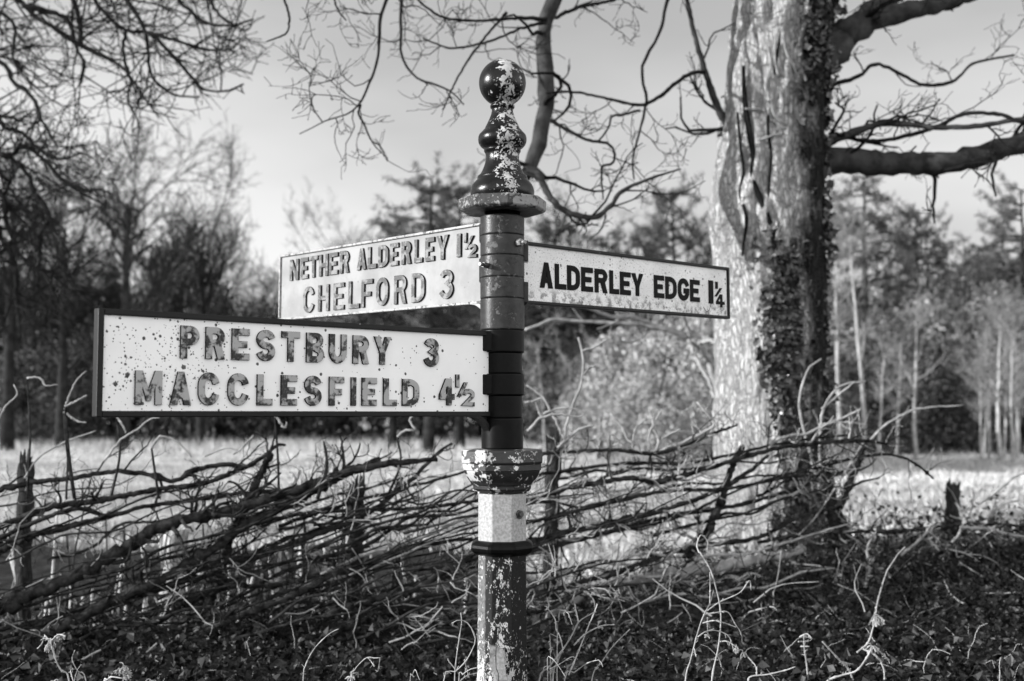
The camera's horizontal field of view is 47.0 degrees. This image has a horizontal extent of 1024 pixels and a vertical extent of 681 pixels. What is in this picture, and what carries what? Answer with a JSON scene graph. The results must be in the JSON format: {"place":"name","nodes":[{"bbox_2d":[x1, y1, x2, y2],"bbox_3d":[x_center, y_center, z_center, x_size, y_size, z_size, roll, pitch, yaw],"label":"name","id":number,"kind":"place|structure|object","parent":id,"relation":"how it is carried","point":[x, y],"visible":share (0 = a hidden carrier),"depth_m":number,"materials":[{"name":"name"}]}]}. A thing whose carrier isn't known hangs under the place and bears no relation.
{"place":"outdoors","nodes":[
{"label":"outdoors","id":0,"kind":"place"},
{"bbox_2d":[0,406,1023,680],"bbox_3d":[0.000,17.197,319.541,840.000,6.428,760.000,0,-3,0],"label":"ground","id":1,"kind":"structure","parent":0,"point":[38,568],"depth_m":13.74,"materials":[{"name":"plant"}]},
{"bbox_2d":[0,247,38,368],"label":"bare ash","id":2,"kind":"object","parent":1,"relation":"on","point":[16,334],"visible":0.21,"depth_m":52.63},
{"bbox_2d":[14,449,34,629],"bbox_3d":[-2.420,1.068,5.846,0.096,1.054,0.088,0,-3,0],"label":"hedge stake","id":3,"kind":"object","parent":1,"relation":"on","point":[24,574],"visible":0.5,"depth_m":5.83,"materials":[{"name":"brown wood"}]},
{"bbox_2d":[0,246,55,355],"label":"bare oak","id":4,"kind":"object","parent":1,"relation":"on","point":[2,346],"visible":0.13,"depth_m":53.52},
{"bbox_2d":[0,192,62,431],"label":"bare oak","id":5,"kind":"object","parent":1,"relation":"on","point":[38,298],"visible":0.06,"depth_m":55.45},
{"bbox_2d":[0,331,78,446],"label":"dark shrub","id":6,"kind":"object","parent":1,"relation":"on","point":[39,428],"visible":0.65,"depth_m":48.45,"materials":[{"name":"plant"}]},
{"bbox_2d":[0,198,83,443],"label":"bare ash","id":7,"kind":"object","parent":1,"relation":"on","point":[34,305],"visible":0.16,"depth_m":49.68},
{"bbox_2d":[15,297,71,439],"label":"bare oak","id":8,"kind":"object","parent":1,"relation":"on","point":[44,330],"visible":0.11,"depth_m":54.99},
{"bbox_2d":[37,632,69,680],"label":"dry stalk","id":9,"kind":"object","parent":1,"relation":"on","point":[58,637],"visible":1,"depth_m":3.65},
{"bbox_2d":[0,328,115,444],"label":"dark shrub","id":10,"kind":"object","parent":1,"relation":"on","point":[74,410],"visible":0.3,"depth_m":49.68,"materials":[{"name":"plant"}]},
{"bbox_2d":[0,97,122,451],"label":"bare oak","id":11,"kind":"object","parent":1,"relation":"on","point":[7,436],"visible":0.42,"depth_m":42.84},
{"bbox_2d":[42,215,99,441],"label":"bare ash","id":12,"kind":"object","parent":1,"relation":"on","point":[78,318],"visible":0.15,"depth_m":52.94},
{"bbox_2d":[0,100,182,448],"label":"bare oak","id":13,"kind":"object","parent":1,"relation":"on","point":[64,370],"visible":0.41,"depth_m":46.19,"materials":[{"name":"plant"}]},
{"bbox_2d":[69,243,121,438],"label":"bare ash","id":14,"kind":"object","parent":1,"relation":"on","point":[92,284],"visible":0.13,"depth_m":55.91},
{"bbox_2d":[41,242,154,438],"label":"bare oak","id":15,"kind":"object","parent":1,"relation":"on","point":[99,296],"visible":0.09,"depth_m":58.30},
{"bbox_2d":[81,226,135,440],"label":"bare ash","id":16,"kind":"object","parent":1,"relation":"on","point":[109,288],"visible":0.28,"depth_m":54.55},
{"bbox_2d":[51,306,170,440],"bbox_3d":[-17.711,1.500,52.970,6.142,6.547,5.789,2,-4,-27],"label":"dark shrub","id":17,"kind":"object","parent":1,"relation":"on","point":[113,427],"visible":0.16,"depth_m":51.80,"materials":[{"name":"plant"}]},
{"bbox_2d":[86,249,146,366],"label":"bare oak","id":18,"kind":"object","parent":1,"relation":"on","point":[120,296],"visible":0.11,"depth_m":51.96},
{"bbox_2d":[113,662,131,680],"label":"dry stalk","id":19,"kind":"object","parent":1,"relation":"on","point":[127,672],"visible":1,"depth_m":3.64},
{"bbox_2d":[1,105,254,450],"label":"bare oak","id":20,"kind":"object","parent":1,"relation":"on","point":[127,241],"visible":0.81,"depth_m":44.05,"materials":[{"name":"plant"}]},
{"bbox_2d":[0,0,273,360],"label":"broadleaf tree","id":21,"kind":"object","parent":1,"relation":"on","point":[32,146],"visible":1,"depth_m":10.91,"materials":[{"name":"grey plant"}]},
{"bbox_2d":[93,176,184,438],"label":"bare ash","id":22,"kind":"object","parent":1,"relation":"on","point":[143,292],"visible":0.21,"depth_m":52.33},
{"bbox_2d":[130,228,184,439],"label":"bare ash","id":23,"kind":"object","parent":1,"relation":"on","point":[150,305],"visible":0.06,"depth_m":54.03},
{"bbox_2d":[159,529,188,624],"bbox_3d":[-1.799,1.333,6.238,0.114,0.664,0.114,-2,-4,25],"label":"hedge stake","id":24,"kind":"object","parent":1,"relation":"on","point":[173,538],"visible":0.16,"depth_m":6.22,"materials":[{"name":"grey wood"}]},
{"bbox_2d":[130,197,230,442],"bbox_3d":[-14.147,-0.694,50.160,4.512,10.877,4.252,1,-4,-19],"label":"dark shrub","id":25,"kind":"object","parent":1,"relation":"on","point":[196,310],"visible":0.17,"depth_m":49.77,"materials":[{"name":"plant"}]},
{"bbox_2d":[133,107,272,446],"bbox_3d":[-13.234,-2.433,48.298,6.884,13.834,5.919,-1,-3,9],"label":"bare oak","id":26,"kind":"object","parent":1,"relation":"on","point":[200,427],"visible":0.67,"depth_m":48.14,"materials":[{"name":"plant"}]},
{"bbox_2d":[153,272,273,442],"bbox_3d":[-12.794,0.959,52.133,6.754,7.638,7.166,1,-4,-20],"label":"dark shrub","id":27,"kind":"object","parent":1,"relation":"on","point":[227,424],"visible":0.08,"depth_m":51.16,"materials":[{"name":"plant"}]},
{"bbox_2d":[184,203,255,439],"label":"bare ash","id":28,"kind":"object","parent":1,"relation":"on","point":[240,259],"visible":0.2,"depth_m":53.09},
{"bbox_2d":[189,247,278,440],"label":"bare oak","id":29,"kind":"object","parent":1,"relation":"on","point":[250,297],"visible":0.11,"depth_m":55.87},
{"bbox_2d":[216,275,277,439],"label":"bare oak","id":30,"kind":"object","parent":1,"relation":"on","point":[265,291],"visible":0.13,"depth_m":58.02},
{"bbox_2d":[231,262,278,419],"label":"young tree","id":31,"kind":"object","parent":1,"relation":"on","point":[242,293],"visible":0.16,"depth_m":58.29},
{"bbox_2d":[223,261,317,424],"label":"bare oak","id":32,"kind":"object","parent":1,"relation":"on","point":[271,308],"visible":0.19,"depth_m":57.62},
{"bbox_2d":[251,245,304,435],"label":"bare ash","id":33,"kind":"object","parent":1,"relation":"on","point":[273,274],"visible":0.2,"depth_m":58.73},
{"bbox_2d":[235,319,343,441],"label":"dark shrub","id":34,"kind":"object","parent":1,"relation":"on","point":[291,424],"visible":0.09,"depth_m":53.44,"materials":[{"name":"plant"}]},
{"bbox_2d":[282,183,356,439],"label":"young tree","id":35,"kind":"object","parent":1,"relation":"on","point":[295,244],"visible":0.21,"depth_m":57.27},
{"bbox_2d":[296,176,379,435],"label":"young tree","id":36,"kind":"object","parent":1,"relation":"on","point":[325,246],"visible":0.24,"depth_m":57.43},
{"bbox_2d":[347,473,365,624],"bbox_3d":[-0.783,1.112,5.895,0.092,0.919,0.088,0,-3,0],"label":"hedge stake","id":37,"kind":"object","parent":1,"relation":"on","point":[363,488],"visible":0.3,"depth_m":5.88,"materials":[{"name":"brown wood"}]},
{"bbox_2d":[319,188,393,439],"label":"young tree","id":38,"kind":"object","parent":1,"relation":"on","point":[337,223],"visible":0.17,"depth_m":58.81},
{"bbox_2d":[345,657,381,680],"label":"dry stalk","id":39,"kind":"object","parent":1,"relation":"on","point":[351,677],"visible":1,"depth_m":3.54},
{"bbox_2d":[324,205,451,447],"bbox_3d":[-4.845,-0.631,46.766,5.389,10.101,4.990,1,-4,-17],"label":"scots pine","id":40,"kind":"object","parent":1,"relation":"on","point":[393,431],"visible":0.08,"depth_m":46.72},
{"bbox_2d":[339,308,478,444],"bbox_3d":[-4.552,0.415,51.943,7.803,8.824,8.280,2,-4,-27],"label":"dark shrub","id":41,"kind":"object","parent":1,"relation":"on","point":[403,423],"visible":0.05,"depth_m":51.73,"materials":[{"name":"plant"}]},
{"bbox_2d":[92,59,729,680],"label":"fingerpost","id":42,"kind":"object","parent":1,"relation":"on","point":[492,265],"visible":1,"depth_m":3.42,"materials":[{"name":"metal"}]},
{"bbox_2d":[319,151,543,451],"bbox_3d":[-3.280,-1.426,42.415,8.164,11.227,7.105,-1,-4,21],"label":"scots pine","id":43,"kind":"object","parent":1,"relation":"on","point":[389,318],"visible":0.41,"depth_m":42.30,"materials":[{"name":"plant"}]},
{"bbox_2d":[383,167,527,448],"bbox_3d":[-2.370,-1.362,46.392,5.721,11.581,6.178,1,-3,-10],"label":"scots pine","id":44,"kind":"object","parent":1,"relation":"on","point":[460,429],"visible":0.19,"depth_m":45.83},
{"bbox_2d":[443,620,475,680],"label":"dry stalk","id":45,"kind":"object","parent":1,"relation":"on","point":[469,654],"visible":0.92,"depth_m":3.30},
{"bbox_2d":[0,259,1020,441],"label":"woodland undergrowth","id":46,"kind":"object","parent":1,"relation":"on","point":[341,427],"visible":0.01,"depth_m":59.13,"materials":[{"name":"plant"}]},
{"bbox_2d":[0,337,1023,653],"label":"laid hedge","id":47,"kind":"object","parent":1,"relation":"on","point":[272,503],"visible":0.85,"depth_m":5.64,"materials":[{"name":"grey plant"}]},
{"bbox_2d":[0,503,1023,680],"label":"ground ivy","id":48,"kind":"object","parent":1,"relation":"on","point":[673,637],"visible":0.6,"depth_m":5.00,"materials":[{"name":"black plant"}]},
{"bbox_2d":[0,517,1023,666],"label":"brushwood","id":49,"kind":"object","parent":1,"relation":"on","point":[566,607],"visible":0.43,"depth_m":5.59,"materials":[{"name":"grey plant"}]},
{"bbox_2d":[1,529,1022,680],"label":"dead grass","id":50,"kind":"structure","parent":1,"relation":"on","point":[315,667],"depth_m":5.08,"materials":[{"name":"grey plant"}]},
{"bbox_2d":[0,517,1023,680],"bbox_3d":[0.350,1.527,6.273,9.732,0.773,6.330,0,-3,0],"label":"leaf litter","id":51,"kind":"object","parent":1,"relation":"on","point":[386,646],"visible":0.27,"depth_m":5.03,"materials":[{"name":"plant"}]},
{"bbox_2d":[522,305,557,370],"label":"bare oak","id":52,"kind":"object","parent":1,"relation":"on","point":[540,312],"visible":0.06,"depth_m":50.75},
{"bbox_2d":[479,203,601,434],"bbox_3d":[1.388,-0.657,45.221,5.622,9.878,4.893,0,-3,4],"label":"scots pine","id":53,"kind":"object","parent":1,"relation":"on","point":[527,314],"visible":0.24,"depth_m":45.08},
{"bbox_2d":[522,308,565,451],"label":"young tree","id":54,"kind":"object","parent":1,"relation":"on","point":[535,376],"visible":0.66,"depth_m":38.91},
{"bbox_2d":[541,431,561,619],"bbox_3d":[0.215,1.089,6.447,0.116,1.187,0.098,-2,-4,25],"label":"hedge stake","id":55,"kind":"object","parent":1,"relation":"on","point":[550,445],"visible":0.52,"depth_m":6.43,"materials":[{"name":"grey wood"}]},
{"bbox_2d":[524,235,586,443],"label":"bare oak","id":56,"kind":"object","parent":1,"relation":"on","point":[540,307],"visible":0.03,"depth_m":51.05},
{"bbox_2d":[549,330,591,460],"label":"young tree","id":57,"kind":"object","parent":1,"relation":"on","point":[569,382],"visible":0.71,"depth_m":34.93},
{"bbox_2d":[522,334,623,454],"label":"dark shrub","id":58,"kind":"object","parent":1,"relation":"on","point":[549,426],"visible":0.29,"depth_m":39.80,"materials":[{"name":"plant"}]},
{"bbox_2d":[551,603,597,680],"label":"dry stalk","id":59,"kind":"object","parent":1,"relation":"on","point":[552,678],"visible":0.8,"depth_m":3.56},
{"bbox_2d":[538,604,614,680],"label":"dry stalk","id":60,"kind":"object","parent":1,"relation":"on","point":[583,635],"visible":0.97,"depth_m":3.49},
{"bbox_2d":[524,173,641,445],"bbox_3d":[2.692,-1.127,45.005,4.345,10.986,4.522,-7,-7,7],"label":"bare ash","id":61,"kind":"object","parent":1,"relation":"on","point":[568,238],"visible":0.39,"depth_m":45.15},
{"bbox_2d":[554,375,619,457],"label":"evergreen bush","id":62,"kind":"object","parent":1,"relation":"on","point":[578,423],"visible":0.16,"depth_m":35.74,"materials":[{"name":"grey plant"}]},
{"bbox_2d":[527,240,649,445],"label":"scots pine","id":63,"kind":"object","parent":1,"relation":"on","point":[571,315],"visible":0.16,"depth_m":44.30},
{"bbox_2d":[574,329,616,460],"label":"young tree","id":64,"kind":"object","parent":1,"relation":"on","point":[579,362],"visible":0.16,"depth_m":34.20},
{"bbox_2d":[527,219,676,430],"bbox_3d":[3.721,-0.490,51.752,6.367,10.466,7.388,3,-4,-39],"label":"spruce","id":65,"kind":"object","parent":1,"relation":"on","point":[614,236],"visible":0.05,"depth_m":52.07,"materials":[{"name":"plant"}]},
{"bbox_2d":[524,308,714,415],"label":"young tree","id":66,"kind":"object","parent":1,"relation":"on","point":[648,325],"visible":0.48,"depth_m":9.53,"materials":[{"name":"grey plant"}]},
{"bbox_2d":[576,226,692,366],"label":"scots pine","id":67,"kind":"object","parent":1,"relation":"on","point":[651,252],"visible":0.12,"depth_m":45.01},
{"bbox_2d":[576,314,693,461],"bbox_3d":[3.510,1.169,32.996,3.550,4.876,3.337,0,-3,-5],"label":"evergreen bush","id":68,"kind":"object","parent":1,"relation":"on","point":[612,356],"visible":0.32,"depth_m":32.62,"materials":[{"name":"grey plant"}]},
{"bbox_2d":[608,202,676,333],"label":"pine","id":69,"kind":"object","parent":1,"relation":"on","point":[618,214],"visible":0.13,"depth_m":50.24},
{"bbox_2d":[264,0,1023,564],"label":"broadleaf tree","id":70,"kind":"object","parent":1,"relation":"on","point":[788,202],"visible":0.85,"depth_m":8.04,"materials":[{"name":"grey plant"}]},
{"bbox_2d":[711,0,847,554],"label":"ivy plant","id":71,"kind":"object","parent":70,"relation":"attached to","point":[782,334],"visible":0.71,"depth_m":7.93,"materials":[{"name":"black plant"}]},
{"bbox_2d":[596,349,712,472],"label":"evergreen bush","id":72,"kind":"object","parent":1,"relation":"on","point":[678,397],"visible":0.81,"depth_m":27.52,"materials":[{"name":"grey plant"}]},
{"bbox_2d":[612,169,710,365],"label":"scots pine","id":73,"kind":"object","parent":1,"relation":"on","point":[662,219],"visible":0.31,"depth_m":47.20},
{"bbox_2d":[613,314,714,466],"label":"evergreen bush","id":74,"kind":"object","parent":1,"relation":"on","point":[702,328],"visible":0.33,"depth_m":30.23,"materials":[{"name":"grey plant"}]},
{"bbox_2d":[665,194,713,443],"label":"bare ash","id":75,"kind":"object","parent":1,"relation":"on","point":[699,244],"visible":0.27,"depth_m":44.50},
{"bbox_2d":[685,590,746,680],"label":"dry stalk","id":76,"kind":"object","parent":1,"relation":"on","point":[734,649],"visible":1,"depth_m":3.69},
{"bbox_2d":[696,535,750,680],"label":"dry stalk","id":77,"kind":"object","parent":1,"relation":"on","point":[719,601],"visible":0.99,"depth_m":3.74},
{"bbox_2d":[688,603,779,674],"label":"dry stalk","id":78,"kind":"object","parent":1,"relation":"on","point":[732,635],"visible":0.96,"depth_m":4.43,"materials":[{"name":"grey plant"}]},
{"bbox_2d":[624,482,1023,638],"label":"bramble leaves","id":79,"kind":"object","parent":1,"relation":"on","point":[853,556],"visible":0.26,"depth_m":6.93,"materials":[{"name":"black plant"}]},
{"bbox_2d":[631,486,1023,640],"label":"bramble thicket","id":80,"kind":"object","parent":1,"relation":"on","point":[942,575],"visible":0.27,"depth_m":6.81,"materials":[{"name":"grey plant"}]},
{"bbox_2d":[828,263,877,340],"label":"bare ash","id":81,"kind":"object","parent":1,"relation":"on","point":[870,295],"visible":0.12,"depth_m":42.68},
{"bbox_2d":[827,179,883,458],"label":"pale birch","id":82,"kind":"object","parent":1,"relation":"on","point":[838,403],"visible":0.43,"depth_m":37.12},
{"bbox_2d":[827,606,889,680],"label":"dry stalk","id":83,"kind":"object","parent":1,"relation":"on","point":[881,620],"visible":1,"depth_m":4.24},
{"bbox_2d":[828,193,895,459],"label":"pale birch","id":84,"kind":"object","parent":1,"relation":"on","point":[859,347],"visible":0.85,"depth_m":35.89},
{"bbox_2d":[827,277,912,449],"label":"evergreen bush","id":85,"kind":"object","parent":1,"relation":"on","point":[849,339],"visible":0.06,"depth_m":41.05,"materials":[{"name":"grey plant"}]},
{"bbox_2d":[828,332,947,455],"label":"dark shrub","id":86,"kind":"object","parent":1,"relation":"on","point":[870,410],"visible":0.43,"depth_m":37.87,"materials":[{"name":"plant"}]},
{"bbox_2d":[825,148,952,449],"bbox_3d":[11.726,-1.256,40.644,6.154,10.597,7.140,-3,-5,45],"label":"spruce","id":87,"kind":"object","parent":1,"relation":"on","point":[874,252],"visible":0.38,"depth_m":39.86,"materials":[{"name":"plant"}]},
{"bbox_2d":[862,328,918,460],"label":"pale birch","id":88,"kind":"object","parent":1,"relation":"on","point":[881,407],"visible":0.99,"depth_m":35.01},
{"bbox_2d":[865,320,925,457],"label":"pale birch","id":89,"kind":"object","parent":1,"relation":"on","point":[904,386],"visible":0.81,"depth_m":36.85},
{"bbox_2d":[852,189,966,342],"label":"scots pine","id":90,"kind":"object","parent":1,"relation":"on","point":[918,220],"visible":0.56,"depth_m":41.92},
{"bbox_2d":[858,215,975,448],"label":"scots pine","id":91,"kind":"object","parent":1,"relation":"on","point":[927,282],"visible":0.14,"depth_m":44.86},
{"bbox_2d":[872,272,965,458],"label":"pale birch","id":92,"kind":"object","parent":1,"relation":"on","point":[914,433],"visible":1,"depth_m":36.00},
{"bbox_2d":[856,263,987,449],"bbox_3d":[14.024,0.699,41.027,4.720,6.915,4.437,-3,-4,37],"label":"evergreen bush","id":93,"kind":"object","parent":1,"relation":"on","point":[939,323],"visible":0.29,"depth_m":39.80,"materials":[{"name":"grey plant"}]},
{"bbox_2d":[853,326,1004,454],"bbox_3d":[13.808,1.498,39.920,5.121,5.001,5.434,0,-3,-3],"label":"dark shrub","id":94,"kind":"object","parent":1,"relation":"on","point":[953,431],"visible":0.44,"depth_m":38.59,"materials":[{"name":"plant"}]},
{"bbox_2d":[910,250,974,296],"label":"spruce","id":95,"kind":"object","parent":1,"relation":"on","point":[955,266],"visible":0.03,"depth_m":48.02,"materials":[{"name":"plant"}]},
{"bbox_2d":[944,478,962,540],"bbox_3d":[3.348,1.361,8.936,0.133,0.635,0.120,0,-3,0],"label":"hedge stake","id":96,"kind":"object","parent":1,"relation":"on","point":[950,500],"visible":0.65,"depth_m":8.90,"materials":[{"name":"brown wood"}]},
{"bbox_2d":[888,278,1022,450],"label":"dark shrub","id":97,"kind":"object","parent":1,"relation":"on","point":[943,449],"visible":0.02,"depth_m":41.49,"materials":[{"name":"plant"}]},
{"bbox_2d":[907,234,1019,451],"bbox_3d":[16.381,0.218,42.044,5.434,7.962,5.109,2,-4,-37],"label":"evergreen bush","id":98,"kind":"object","parent":1,"relation":"on","point":[964,301],"visible":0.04,"depth_m":41.41,"materials":[{"name":"grey plant"}]},
{"bbox_2d":[948,347,1002,460],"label":"pale birch","id":99,"kind":"object","parent":1,"relation":"on","point":[981,417],"visible":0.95,"depth_m":34.94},
{"bbox_2d":[945,282,1018,456],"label":"young tree","id":100,"kind":"object","parent":1,"relation":"on","point":[986,406],"visible":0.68,"depth_m":37.32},
{"bbox_2d":[941,163,1023,447],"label":"scots pine","id":101,"kind":"object","parent":1,"relation":"on","point":[1008,214],"visible":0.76,"depth_m":38.27,"materials":[{"name":"plant"}]},
{"bbox_2d":[957,342,1008,459],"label":"pale birch","id":102,"kind":"object","parent":1,"relation":"on","point":[988,418],"visible":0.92,"depth_m":34.91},
{"bbox_2d":[944,228,1021,449],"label":"spruce","id":103,"kind":"object","parent":1,"relation":"on","point":[972,245],"visible":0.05,"depth_m":46.26,"materials":[{"name":"plant"}]},
{"bbox_2d":[950,210,1021,445],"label":"spruce","id":104,"kind":"object","parent":1,"relation":"on","point":[1016,261],"visible":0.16,"depth_m":44.90,"materials":[{"name":"plant"}]},
{"bbox_2d":[953,271,1023,454],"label":"evergreen bush","id":105,"kind":"object","parent":1,"relation":"on","point":[993,430],"visible":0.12,"depth_m":39.75,"materials":[{"name":"grey plant"}]},
{"bbox_2d":[964,270,1023,460],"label":"pale birch","id":106,"kind":"object","parent":1,"relation":"on","point":[998,432],"visible":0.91,"depth_m":34.66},
{"bbox_2d":[969,300,1023,459],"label":"young tree","id":107,"kind":"object","parent":1,"relation":"on","point":[1004,407],"visible":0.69,"depth_m":35.38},
{"bbox_2d":[970,305,1023,458],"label":"pale birch","id":108,"kind":"object","parent":1,"relation":"on","point":[1017,431],"visible":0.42,"depth_m":35.85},
{"bbox_2d":[974,331,1023,458],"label":"young tree","id":109,"kind":"object","parent":1,"relation":"on","point":[1008,415],"visible":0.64,"depth_m":35.23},
{"bbox_2d":[981,283,1023,463],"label":"young tree","id":110,"kind":"object","parent":1,"relation":"on","point":[1011,399],"visible":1,"depth_m":33.68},
{"bbox_2d":[998,330,1023,440],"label":"young tree","id":111,"kind":"object","parent":1,"relation":"on","point":[1021,412],"visible":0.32,"depth_m":37.67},
{"bbox_2d":[0,430,1023,598],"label":"field grass","id":112,"kind":"structure","parent":0,"point":[293,444],"depth_m":29.98,"materials":[{"name":"plant"}]},
{"bbox_2d":[0,0,1023,389],"label":"sky","id":113,"kind":"structure","parent":0,"point":[601,64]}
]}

